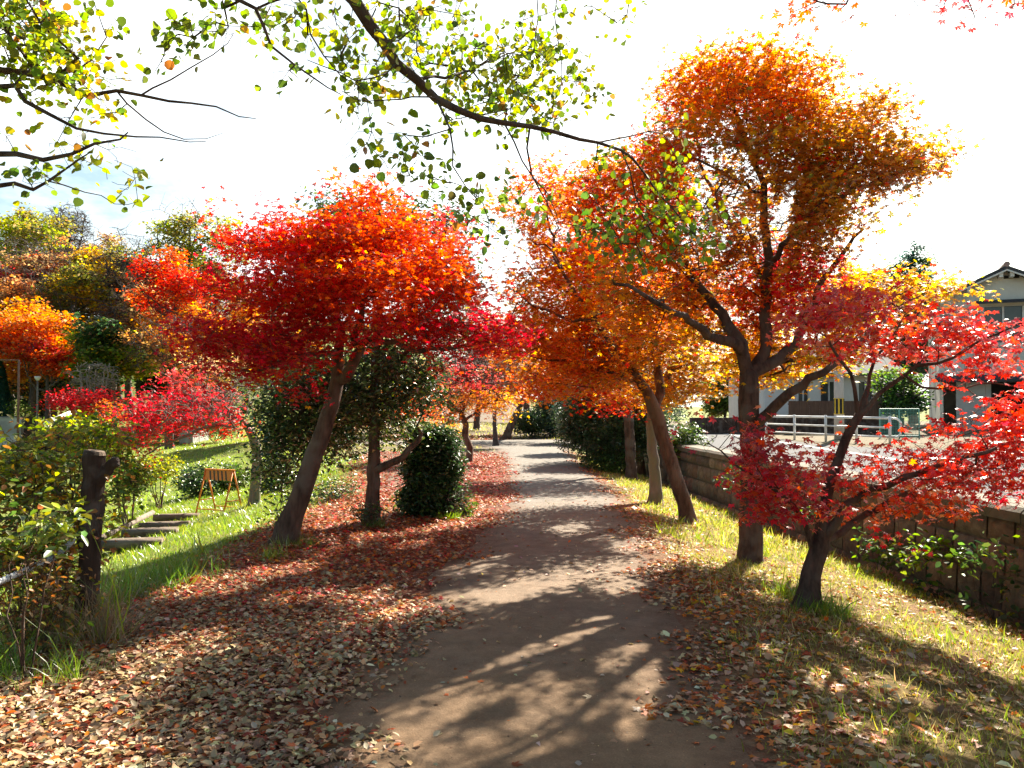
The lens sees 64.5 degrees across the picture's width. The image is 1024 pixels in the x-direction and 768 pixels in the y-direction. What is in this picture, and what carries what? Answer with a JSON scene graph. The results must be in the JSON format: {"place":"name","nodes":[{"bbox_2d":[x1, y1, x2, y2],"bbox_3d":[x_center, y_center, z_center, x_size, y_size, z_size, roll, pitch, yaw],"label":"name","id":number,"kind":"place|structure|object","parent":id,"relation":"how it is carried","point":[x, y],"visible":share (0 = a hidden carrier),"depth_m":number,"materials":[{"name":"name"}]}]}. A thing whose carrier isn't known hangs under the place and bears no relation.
{"place":"outdoors","nodes":[
{"label":"outdoors","id":0,"kind":"place"},
{"bbox_2d":[0,320,1023,767],"bbox_3d":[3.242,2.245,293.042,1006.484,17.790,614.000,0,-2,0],"label":"ground","id":1,"kind":"structure","parent":0,"point":[692,624],"depth_m":6.23,"materials":[{"name":"plant"}]},
{"bbox_2d":[0,361,14,416],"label":"conifer tree","id":2,"kind":"object","parent":1,"relation":"on","point":[5,397],"visible":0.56,"depth_m":41.88,"materials":[{"name":"green plant"}]},
{"bbox_2d":[0,359,19,455],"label":"pole","id":3,"kind":"object","parent":1,"relation":"on","point":[18,392],"visible":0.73,"depth_m":35.98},
{"bbox_2d":[0,417,23,447],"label":"wall","id":4,"kind":"structure","parent":1,"relation":"on","point":[5,426],"depth_m":39.83,"materials":[{"name":"paint"}]},
{"bbox_2d":[3,397,39,438],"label":"shrub","id":5,"kind":"object","parent":1,"relation":"on","point":[25,411],"visible":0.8,"depth_m":40.02,"materials":[{"name":"green plant"}]},
{"bbox_2d":[0,260,43,313],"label":"tree","id":6,"kind":"object","parent":1,"relation":"on","point":[16,284],"visible":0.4,"depth_m":53.23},
{"bbox_2d":[0,234,63,413],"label":"tree","id":7,"kind":"object","parent":1,"relation":"on","point":[13,267],"visible":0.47,"depth_m":57.69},
{"bbox_2d":[34,376,40,449],"bbox_3d":[-22.245,1.459,37.975,0.294,3.638,0.294,0,-2,0],"label":"lamp post","id":8,"kind":"object","parent":1,"relation":"on","point":[37,378],"visible":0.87,"depth_m":37.95,"materials":[{"name":"grey metal"}]},
{"bbox_2d":[1,228,79,417],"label":"tree","id":9,"kind":"object","parent":1,"relation":"on","point":[63,239],"visible":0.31,"depth_m":59.63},
{"bbox_2d":[0,202,82,397],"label":"tree","id":10,"kind":"object","parent":1,"relation":"on","point":[22,226],"visible":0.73,"depth_m":64.69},
{"bbox_2d":[0,339,82,441],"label":"tree","id":11,"kind":"object","parent":1,"relation":"on","point":[45,364],"visible":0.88,"depth_m":40.69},
{"bbox_2d":[0,295,84,442],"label":"tree","id":12,"kind":"object","parent":1,"relation":"on","point":[26,323],"visible":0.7,"depth_m":41.76,"materials":[{"name":"plant"}]},
{"bbox_2d":[0,492,92,677],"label":"shrub","id":13,"kind":"object","parent":1,"relation":"on","point":[59,524],"visible":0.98,"depth_m":4.84,"materials":[{"name":"green plant"}]},
{"bbox_2d":[3,278,90,426],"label":"tree","id":14,"kind":"object","parent":1,"relation":"on","point":[41,296],"visible":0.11,"depth_m":53.12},
{"bbox_2d":[7,361,90,434],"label":"tree","id":15,"kind":"object","parent":1,"relation":"on","point":[24,392],"visible":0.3,"depth_m":46.49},
{"bbox_2d":[0,538,104,666],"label":"shrub","id":16,"kind":"object","parent":1,"relation":"on","point":[32,613],"visible":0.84,"depth_m":5.31,"materials":[{"name":"green plant"}]},
{"bbox_2d":[43,411,71,478],"bbox_3d":[-17.164,2.345,30.586,0.170,2.646,1.761,0,-2,0],"label":"handrail","id":17,"kind":"object","parent":1,"relation":"on","point":[68,412],"visible":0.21,"depth_m":30.94,"materials":[{"name":"metal"}]},
{"bbox_2d":[51,311,83,421],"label":"tree","id":18,"kind":"object","parent":1,"relation":"on","point":[75,315],"visible":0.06,"depth_m":43.58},
{"bbox_2d":[41,201,94,270],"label":"tree","id":19,"kind":"object","parent":1,"relation":"on","point":[80,229],"visible":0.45,"depth_m":70.11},
{"bbox_2d":[16,250,127,416],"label":"tree","id":20,"kind":"object","parent":1,"relation":"on","point":[84,281],"visible":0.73,"depth_m":51.57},
{"bbox_2d":[27,409,118,543],"bbox_3d":[-7.520,1.669,13.908,1.388,2.464,1.624,0,-2,0],"label":"shrub","id":21,"kind":"object","parent":1,"relation":"on","point":[65,424],"visible":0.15,"depth_m":13.75,"materials":[{"name":"green plant"}]},
{"bbox_2d":[25,241,127,418],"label":"tree","id":22,"kind":"object","parent":1,"relation":"on","point":[92,249],"visible":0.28,"depth_m":56.61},
{"bbox_2d":[0,402,160,642],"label":"shrub","id":23,"kind":"object","parent":1,"relation":"on","point":[22,490],"visible":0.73,"depth_m":6.08,"materials":[{"name":"green plant"}]},
{"bbox_2d":[33,385,127,450],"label":"tree","id":24,"kind":"object","parent":1,"relation":"on","point":[68,402],"visible":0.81,"depth_m":34.66,"materials":[{"name":"red plant"}]},
{"bbox_2d":[51,378,122,419],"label":"tree","id":25,"kind":"object","parent":1,"relation":"on","point":[107,390],"visible":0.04,"depth_m":48.39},
{"bbox_2d":[64,362,119,424],"bbox_3d":[-19.186,1.075,36.990,2.322,4.336,2.115,1,-2,-38],"label":"bare shrub","id":26,"kind":"object","parent":1,"relation":"on","point":[97,379],"visible":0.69,"depth_m":36.93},
{"bbox_2d":[75,449,119,631],"bbox_3d":[-3.054,1.240,5.973,0.369,1.513,0.224,0,-2,0],"label":"wooden post","id":27,"kind":"object","parent":1,"relation":"on","point":[96,466],"visible":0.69,"depth_m":5.92,"materials":[{"name":"brown wood"}]},
{"bbox_2d":[0,538,75,584],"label":"rope","id":28,"kind":"object","parent":27,"relation":"attached to","point":[4,579],"visible":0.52,"depth_m":5.39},
{"bbox_2d":[73,250,137,415],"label":"tree","id":29,"kind":"object","parent":1,"relation":"on","point":[112,285],"visible":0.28,"depth_m":53.69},
{"bbox_2d":[56,316,160,447],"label":"tree","id":30,"kind":"object","parent":1,"relation":"on","point":[93,343],"visible":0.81,"depth_m":39.11,"materials":[{"name":"plant"}]},
{"bbox_2d":[88,398,129,455],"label":"shrub","id":31,"kind":"object","parent":1,"relation":"on","point":[104,411],"visible":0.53,"depth_m":32.85,"materials":[{"name":"orange plant"}]},
{"bbox_2d":[73,221,158,411],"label":"tree","id":32,"kind":"object","parent":1,"relation":"on","point":[107,240],"visible":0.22,"depth_m":61.97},
{"bbox_2d":[89,282,172,432],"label":"tree","id":33,"kind":"object","parent":1,"relation":"on","point":[130,323],"visible":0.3,"depth_m":49.24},
{"bbox_2d":[94,260,170,411],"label":"tree","id":34,"kind":"object","parent":1,"relation":"on","point":[128,388],"depth_m":59.85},
{"bbox_2d":[105,447,164,528],"bbox_3d":[-7.101,2.019,14.986,1.100,1.732,1.388,0,-2,0],"label":"shrub","id":35,"kind":"object","parent":1,"relation":"on","point":[132,487],"visible":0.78,"depth_m":14.90,"materials":[{"name":"green plant"}]},
{"bbox_2d":[101,234,197,429],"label":"tree","id":36,"kind":"object","parent":1,"relation":"on","point":[128,279],"visible":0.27,"depth_m":53.31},
{"bbox_2d":[101,510,199,550],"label":"log steps","id":37,"kind":"structure","parent":1,"relation":"on","point":[157,526],"depth_m":13.43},
{"bbox_2d":[102,397,208,443],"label":"footbridge","id":38,"kind":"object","parent":1,"relation":"on","point":[186,440],"visible":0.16,"depth_m":41.96,"materials":[{"name":"red paint"}]},
{"bbox_2d":[129,452,185,508],"bbox_3d":[-8.520,2.347,19.481,1.228,1.457,1.446,0,-2,0],"label":"shrub","id":39,"kind":"object","parent":1,"relation":"on","point":[162,469],"visible":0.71,"depth_m":19.43,"materials":[{"name":"yellow plant"}]},
{"bbox_2d":[112,316,212,448],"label":"tree","id":40,"kind":"object","parent":1,"relation":"on","point":[151,344],"visible":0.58,"depth_m":38.64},
{"bbox_2d":[131,345,204,436],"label":"tree","id":41,"kind":"object","parent":1,"relation":"on","point":[139,383],"visible":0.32,"depth_m":45.22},
{"bbox_2d":[116,244,224,438],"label":"tree","id":42,"kind":"object","parent":1,"relation":"on","point":[171,271],"visible":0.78,"depth_m":43.58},
{"bbox_2d":[135,294,230,427],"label":"tree","id":43,"kind":"object","parent":1,"relation":"on","point":[187,307],"visible":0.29,"depth_m":42.62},
{"bbox_2d":[97,346,275,505],"bbox_3d":[-6.380,0.787,16.516,3.508,3.465,3.660,0,-2,0],"label":"maple tree","id":44,"kind":"object","parent":1,"relation":"on","point":[208,400],"visible":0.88,"depth_m":16.07,"materials":[{"name":"red plant"}]},
{"bbox_2d":[131,196,244,422],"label":"tree","id":45,"kind":"object","parent":1,"relation":"on","point":[175,232],"visible":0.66,"depth_m":57.92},
{"bbox_2d":[169,458,225,498],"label":"shrub","id":46,"kind":"object","parent":1,"relation":"on","point":[189,483],"visible":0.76,"depth_m":21.50,"materials":[{"name":"green plant"}]},
{"bbox_2d":[154,372,247,426],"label":"tree","id":47,"kind":"object","parent":1,"relation":"on","point":[215,398],"visible":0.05,"depth_m":53.23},
{"bbox_2d":[181,354,238,422],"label":"tree","id":48,"kind":"object","parent":1,"relation":"on","point":[205,379],"visible":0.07,"depth_m":48.74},
{"bbox_2d":[186,422,240,442],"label":"shrub","id":49,"kind":"object","parent":1,"relation":"on","point":[214,432],"visible":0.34,"depth_m":41.88,"materials":[{"name":"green plant"}]},
{"bbox_2d":[193,314,239,433],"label":"tree","id":50,"kind":"object","parent":1,"relation":"on","point":[218,387],"visible":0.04,"depth_m":47.89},
{"bbox_2d":[195,468,241,512],"bbox_3d":[-5.985,2.188,16.588,0.780,0.892,0.571,-1,-2,24],"label":"barricade","id":51,"kind":"object","parent":1,"relation":"on","point":[219,474],"visible":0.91,"depth_m":16.55,"materials":[{"name":"orange paint"}]},
{"bbox_2d":[187,238,257,315],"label":"tree","id":52,"kind":"object","parent":1,"relation":"on","point":[204,267],"visible":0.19,"depth_m":56.79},
{"bbox_2d":[203,460,250,491],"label":"shrub","id":53,"kind":"object","parent":1,"relation":"on","point":[240,476],"visible":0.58,"depth_m":22.15,"materials":[{"name":"green plant"}]},
{"bbox_2d":[206,301,265,413],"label":"tree","id":54,"kind":"object","parent":1,"relation":"on","point":[239,314],"visible":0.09,"depth_m":56.33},
{"bbox_2d":[212,366,268,411],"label":"tree","id":55,"kind":"object","parent":1,"relation":"on","point":[239,387],"visible":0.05,"depth_m":55.45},
{"bbox_2d":[205,289,290,413],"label":"tree","id":56,"kind":"object","parent":1,"relation":"on","point":[267,322],"visible":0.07,"depth_m":61.74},
{"bbox_2d":[247,454,296,494],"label":"shrub","id":57,"kind":"object","parent":1,"relation":"on","point":[265,486],"visible":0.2,"depth_m":18.79,"materials":[{"name":"green plant"}]},
{"bbox_2d":[223,322,329,406],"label":"tree","id":58,"kind":"object","parent":1,"relation":"on","point":[270,369],"visible":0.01,"depth_m":39.45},
{"bbox_2d":[309,473,365,504],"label":"shrub","id":59,"kind":"object","parent":1,"relation":"on","point":[332,493],"visible":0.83,"depth_m":14.34,"materials":[{"name":"green plant"}]},
{"bbox_2d":[151,166,552,545],"bbox_3d":[-1.747,-0.320,9.586,4.466,4.650,3.511,0,-2,0],"label":"maple tree","id":60,"kind":"object","parent":1,"relation":"on","point":[310,285],"visible":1,"depth_m":9.13,"materials":[{"name":"red plant"}]},
{"bbox_2d":[229,183,490,525],"bbox_3d":[-2.000,-0.495,11.932,3.923,5.115,2.988,0,-2,0],"label":"evergreen tree","id":61,"kind":"object","parent":1,"relation":"on","point":[358,397],"visible":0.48,"depth_m":11.40,"materials":[{"name":"green plant"}]},
{"bbox_2d":[343,498,394,526],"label":"shrub","id":62,"kind":"object","parent":1,"relation":"on","point":[366,512],"visible":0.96,"depth_m":10.96,"materials":[{"name":"green plant"}]},
{"bbox_2d":[0,0,748,279],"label":"broadleaf tree","id":63,"kind":"object","parent":1,"relation":"on","point":[35,44],"visible":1,"depth_m":4.87,"materials":[{"name":"green plant"}]},
{"bbox_2d":[361,352,462,429],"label":"tree","id":64,"kind":"object","parent":1,"relation":"on","point":[427,376],"visible":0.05,"depth_m":43.79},
{"bbox_2d":[393,418,478,517],"bbox_3d":[-1.141,1.362,12.237,1.354,1.727,1.296,0,-2,0],"label":"shrub","id":65,"kind":"object","parent":1,"relation":"on","point":[432,473],"visible":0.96,"depth_m":11.94,"materials":[{"name":"green plant"}]},
{"bbox_2d":[436,390,500,419],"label":"tree","id":66,"kind":"object","parent":1,"relation":"on","point":[459,408],"visible":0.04,"depth_m":78.91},
{"bbox_2d":[394,355,544,461],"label":"maple tree","id":67,"kind":"object","parent":1,"relation":"on","point":[481,395],"visible":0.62,"depth_m":23.71,"materials":[{"name":"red plant"}]},
{"bbox_2d":[433,316,522,429],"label":"tree","id":68,"kind":"object","parent":1,"relation":"on","point":[476,422],"visible":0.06,"depth_m":53.53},
{"bbox_2d":[460,348,536,445],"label":"tree","id":69,"kind":"object","parent":1,"relation":"on","point":[495,437],"visible":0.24,"depth_m":32.69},
{"bbox_2d":[458,347,559,439],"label":"maple tree","id":70,"kind":"object","parent":1,"relation":"on","point":[508,431],"visible":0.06,"depth_m":39.04,"materials":[{"name":"red plant"}]},
{"bbox_2d":[487,348,535,412],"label":"tree","id":71,"kind":"object","parent":1,"relation":"on","point":[526,406],"visible":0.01,"depth_m":46.84,"materials":[{"name":"plant"}]},
{"bbox_2d":[0,434,1023,767],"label":"fallen leaves","id":72,"kind":"object","parent":1,"relation":"on","point":[276,646],"visible":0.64,"depth_m":5.28,"materials":[{"name":"brown plant"}]},
{"bbox_2d":[0,417,1023,767],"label":"grass","id":73,"kind":"structure","parent":1,"relation":"on","point":[128,581],"depth_m":7.35,"materials":[{"name":"plant"}]},
{"bbox_2d":[508,408,553,438],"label":"shrub","id":74,"kind":"object","parent":1,"relation":"on","point":[533,425],"visible":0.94,"depth_m":40.47,"materials":[{"name":"green plant"}]},
{"bbox_2d":[529,390,563,436],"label":"shrub","id":75,"kind":"object","parent":1,"relation":"on","point":[548,431],"visible":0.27,"depth_m":41.42,"materials":[{"name":"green plant"}]},
{"bbox_2d":[548,378,578,442],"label":"shrub","id":76,"kind":"object","parent":1,"relation":"on","point":[557,411],"visible":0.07,"depth_m":35.81,"materials":[{"name":"green plant"}]},
{"bbox_2d":[472,149,717,524],"bbox_3d":[1.211,-0.651,12.679,3.987,5.834,3.420,1,-2,-27],"label":"maple tree","id":77,"kind":"object","parent":1,"relation":"on","point":[569,347],"visible":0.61,"depth_m":12.19,"materials":[{"name":"orange plant"}]},
{"bbox_2d":[500,271,702,480],"bbox_3d":[2.268,-0.153,20.373,6.081,5.320,3.676,1,-2,-35],"label":"maple tree","id":78,"kind":"object","parent":1,"relation":"on","point":[631,464],"visible":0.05,"depth_m":20.36,"materials":[{"name":"orange plant"}]},
{"bbox_2d":[548,379,676,473],"bbox_3d":[2.755,1.096,22.305,3.545,3.030,2.322,0,-2,0],"label":"shrub","id":79,"kind":"object","parent":1,"relation":"on","point":[603,445],"visible":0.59,"depth_m":21.99,"materials":[{"name":"green plant"}]},
{"bbox_2d":[561,345,695,475],"bbox_3d":[3.594,0.409,25.069,4.148,5.049,3.438,0,-2,0],"label":"maple tree","id":80,"kind":"object","parent":1,"relation":"on","point":[641,469],"visible":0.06,"depth_m":24.75,"materials":[{"name":"orange plant"}]},
{"bbox_2d":[582,260,750,504],"bbox_3d":[2.943,-0.001,14.986,3.443,4.563,3.034,0,-2,0],"label":"maple tree","id":81,"kind":"object","parent":1,"relation":"on","point":[655,495],"visible":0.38,"depth_m":14.67,"materials":[{"name":"orange plant"}]},
{"bbox_2d":[657,421,713,461],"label":"shrub","id":82,"kind":"object","parent":1,"relation":"on","point":[683,438],"visible":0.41,"depth_m":21.63,"materials":[{"name":"green plant"}]},
{"bbox_2d":[691,375,728,417],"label":"tree","id":83,"kind":"object","parent":1,"relation":"on","point":[721,405],"visible":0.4,"depth_m":49.36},
{"bbox_2d":[712,465,740,509],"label":"bramble","id":84,"kind":"object","parent":1,"relation":"on","point":[731,481],"visible":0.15,"depth_m":15.47,"materials":[{"name":"green plant"}]},
{"bbox_2d":[539,14,1001,563],"bbox_3d":[2.986,-1.036,9.464,5.292,6.294,4.021,0,-2,0],"label":"maple tree","id":85,"kind":"object","parent":1,"relation":"on","point":[799,116],"visible":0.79,"depth_m":9.17,"materials":[{"name":"orange plant"}]},
{"bbox_2d":[689,401,903,433],"bbox_3d":[11.589,1.399,33.035,8.680,1.420,0.200,0,-2,0],"label":"board fence","id":86,"kind":"object","parent":1,"relation":"on","point":[810,408],"visible":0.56,"depth_m":32.93,"materials":[{"name":"white wood"}]},
{"bbox_2d":[589,435,1023,628],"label":"retaining wall","id":87,"kind":"structure","parent":1,"relation":"on","point":[701,467],"depth_m":9.92,"materials":[{"name":"concrete"}]},
{"bbox_2d":[791,504,843,533],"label":"bramble","id":88,"kind":"object","parent":1,"relation":"on","point":[812,514],"visible":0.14,"depth_m":12.13,"materials":[{"name":"green plant"}]},
{"bbox_2d":[765,415,901,444],"bbox_3d":[10.151,1.457,26.378,0.326,0.890,5.684,1,-2,-25],"label":"guard rail","id":89,"kind":"object","parent":1,"relation":"on","point":[825,426],"visible":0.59,"depth_m":26.11,"materials":[{"name":"metal"}]},
{"bbox_2d":[833,331,844,438],"bbox_3d":[11.321,-0.303,28.099,0.360,4.600,0.360,0,-2,0],"label":"utility pole","id":90,"kind":"object","parent":1,"relation":"on","point":[838,405],"visible":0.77,"depth_m":27.94,"materials":[{"name":"concrete"}]},
{"bbox_2d":[669,277,1023,611],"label":"maple tree","id":91,"kind":"object","parent":1,"relation":"on","point":[960,467],"visible":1,"depth_m":6.82,"materials":[{"name":"red plant"}]},
{"bbox_2d":[846,268,886,331],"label":"tree","id":92,"kind":"object","parent":1,"relation":"on","point":[871,273],"visible":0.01,"depth_m":61.84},
{"bbox_2d":[850,526,911,576],"bbox_3d":[4.685,2.135,10.242,0.927,0.682,0.779,0,-2,0],"label":"bramble","id":93,"kind":"object","parent":1,"relation":"on","point":[873,548],"visible":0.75,"depth_m":10.17,"materials":[{"name":"green plant"}]},
{"bbox_2d":[859,364,907,399],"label":"tree","id":94,"kind":"object","parent":1,"relation":"on","point":[885,373],"visible":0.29,"depth_m":34.57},
{"bbox_2d":[772,0,1023,32],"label":"maple tree","id":95,"kind":"object","parent":1,"relation":"on","point":[943,9],"visible":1,"depth_m":6.16,"materials":[{"name":"red plant"}]},
{"bbox_2d":[879,408,919,437],"bbox_3d":[13.848,1.443,28.972,1.451,1.140,0.048,0,-2,0],"label":"fence","id":96,"kind":"object","parent":1,"relation":"on","point":[899,415],"visible":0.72,"depth_m":28.97,"materials":[{"name":"metal"}]},
{"bbox_2d":[873,368,936,433],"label":"tree","id":97,"kind":"object","parent":1,"relation":"on","point":[902,397],"visible":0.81,"depth_m":32.76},
{"bbox_2d":[874,240,939,422],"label":"conifer tree","id":98,"kind":"object","parent":1,"relation":"on","point":[919,262],"visible":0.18,"depth_m":51.59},
{"bbox_2d":[888,574,954,598],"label":"bramble","id":99,"kind":"object","parent":1,"relation":"on","point":[922,583],"visible":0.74,"depth_m":9.24,"materials":[{"name":"green plant"}]},
{"bbox_2d":[881,527,974,598],"bbox_3d":[4.706,2.056,9.195,0.945,0.816,0.764,0,-2,0],"label":"bramble","id":100,"kind":"object","parent":1,"relation":"on","point":[925,546],"visible":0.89,"depth_m":9.17,"materials":[{"name":"green plant"}]},
{"bbox_2d":[935,528,1022,620],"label":"bramble","id":101,"kind":"object","parent":1,"relation":"on","point":[983,547],"visible":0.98,"depth_m":8.16,"materials":[{"name":"green plant"}]},
{"bbox_2d":[947,584,1023,633],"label":"bramble","id":102,"kind":"object","parent":1,"relation":"on","point":[1003,616],"visible":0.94,"depth_m":8.04,"materials":[{"name":"green plant"}]},
{"bbox_2d":[0,0,1023,406],"label":"sky","id":103,"kind":"structure","parent":0,"point":[976,78],"materials":[{"name":"white"}]},
{"bbox_2d":[302,439,755,767],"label":"path","id":104,"kind":"structure","parent":0,"point":[461,710],"depth_m":5.16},
{"bbox_2d":[716,348,904,417],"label":"house","id":105,"kind":"structure","parent":0,"point":[766,400],"depth_m":37.52,"materials":[{"name":"white paint"}]},
{"bbox_2d":[797,381,808,400],"bbox_3d":[13.475,0.396,37.563,0.560,1.105,0.100,0,-2,0],"label":"window","id":106,"kind":"structure","parent":105,"relation":"in","point":[800,397],"depth_m":37.59,"materials":[{"name":"metal"}]},
{"bbox_2d":[820,381,833,400],"bbox_3d":[14.675,0.396,37.563,0.880,1.105,0.100,0,-2,0],"label":"window","id":107,"kind":"structure","parent":105,"relation":"in","point":[829,395],"depth_m":37.59,"materials":[{"name":"glass"}]},
{"bbox_2d":[858,381,872,400],"bbox_3d":[16.354,0.396,37.563,0.720,1.105,0.100,0,-2,0],"label":"window","id":108,"kind":"structure","parent":105,"relation":"in","point":[861,384],"depth_m":37.59,"materials":[{"name":"glass"}]},
{"bbox_2d":[668,424,1023,499],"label":"road","id":109,"kind":"structure","parent":0,"point":[720,439],"depth_m":20.34,"materials":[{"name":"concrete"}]},
{"bbox_2d":[682,427,903,460],"bbox_3d":[8.682,2.060,34.458,0.140,0.001,41.020,0,-2,2],"label":"road marking","id":110,"kind":"object","parent":109,"relation":"on","point":[831,449],"visible":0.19,"depth_m":21.17,"materials":[{"name":"paint"}]},
{"bbox_2d":[917,261,1023,429],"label":"house","id":111,"kind":"structure","parent":0,"point":[1007,278],"depth_m":38.52,"materials":[{"name":"paint"}]},
{"bbox_2d":[982,304,1023,343],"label":"window","id":112,"kind":"structure","parent":111,"relation":"in","point":[1009,312],"depth_m":38.17,"materials":[{"name":"glass"}]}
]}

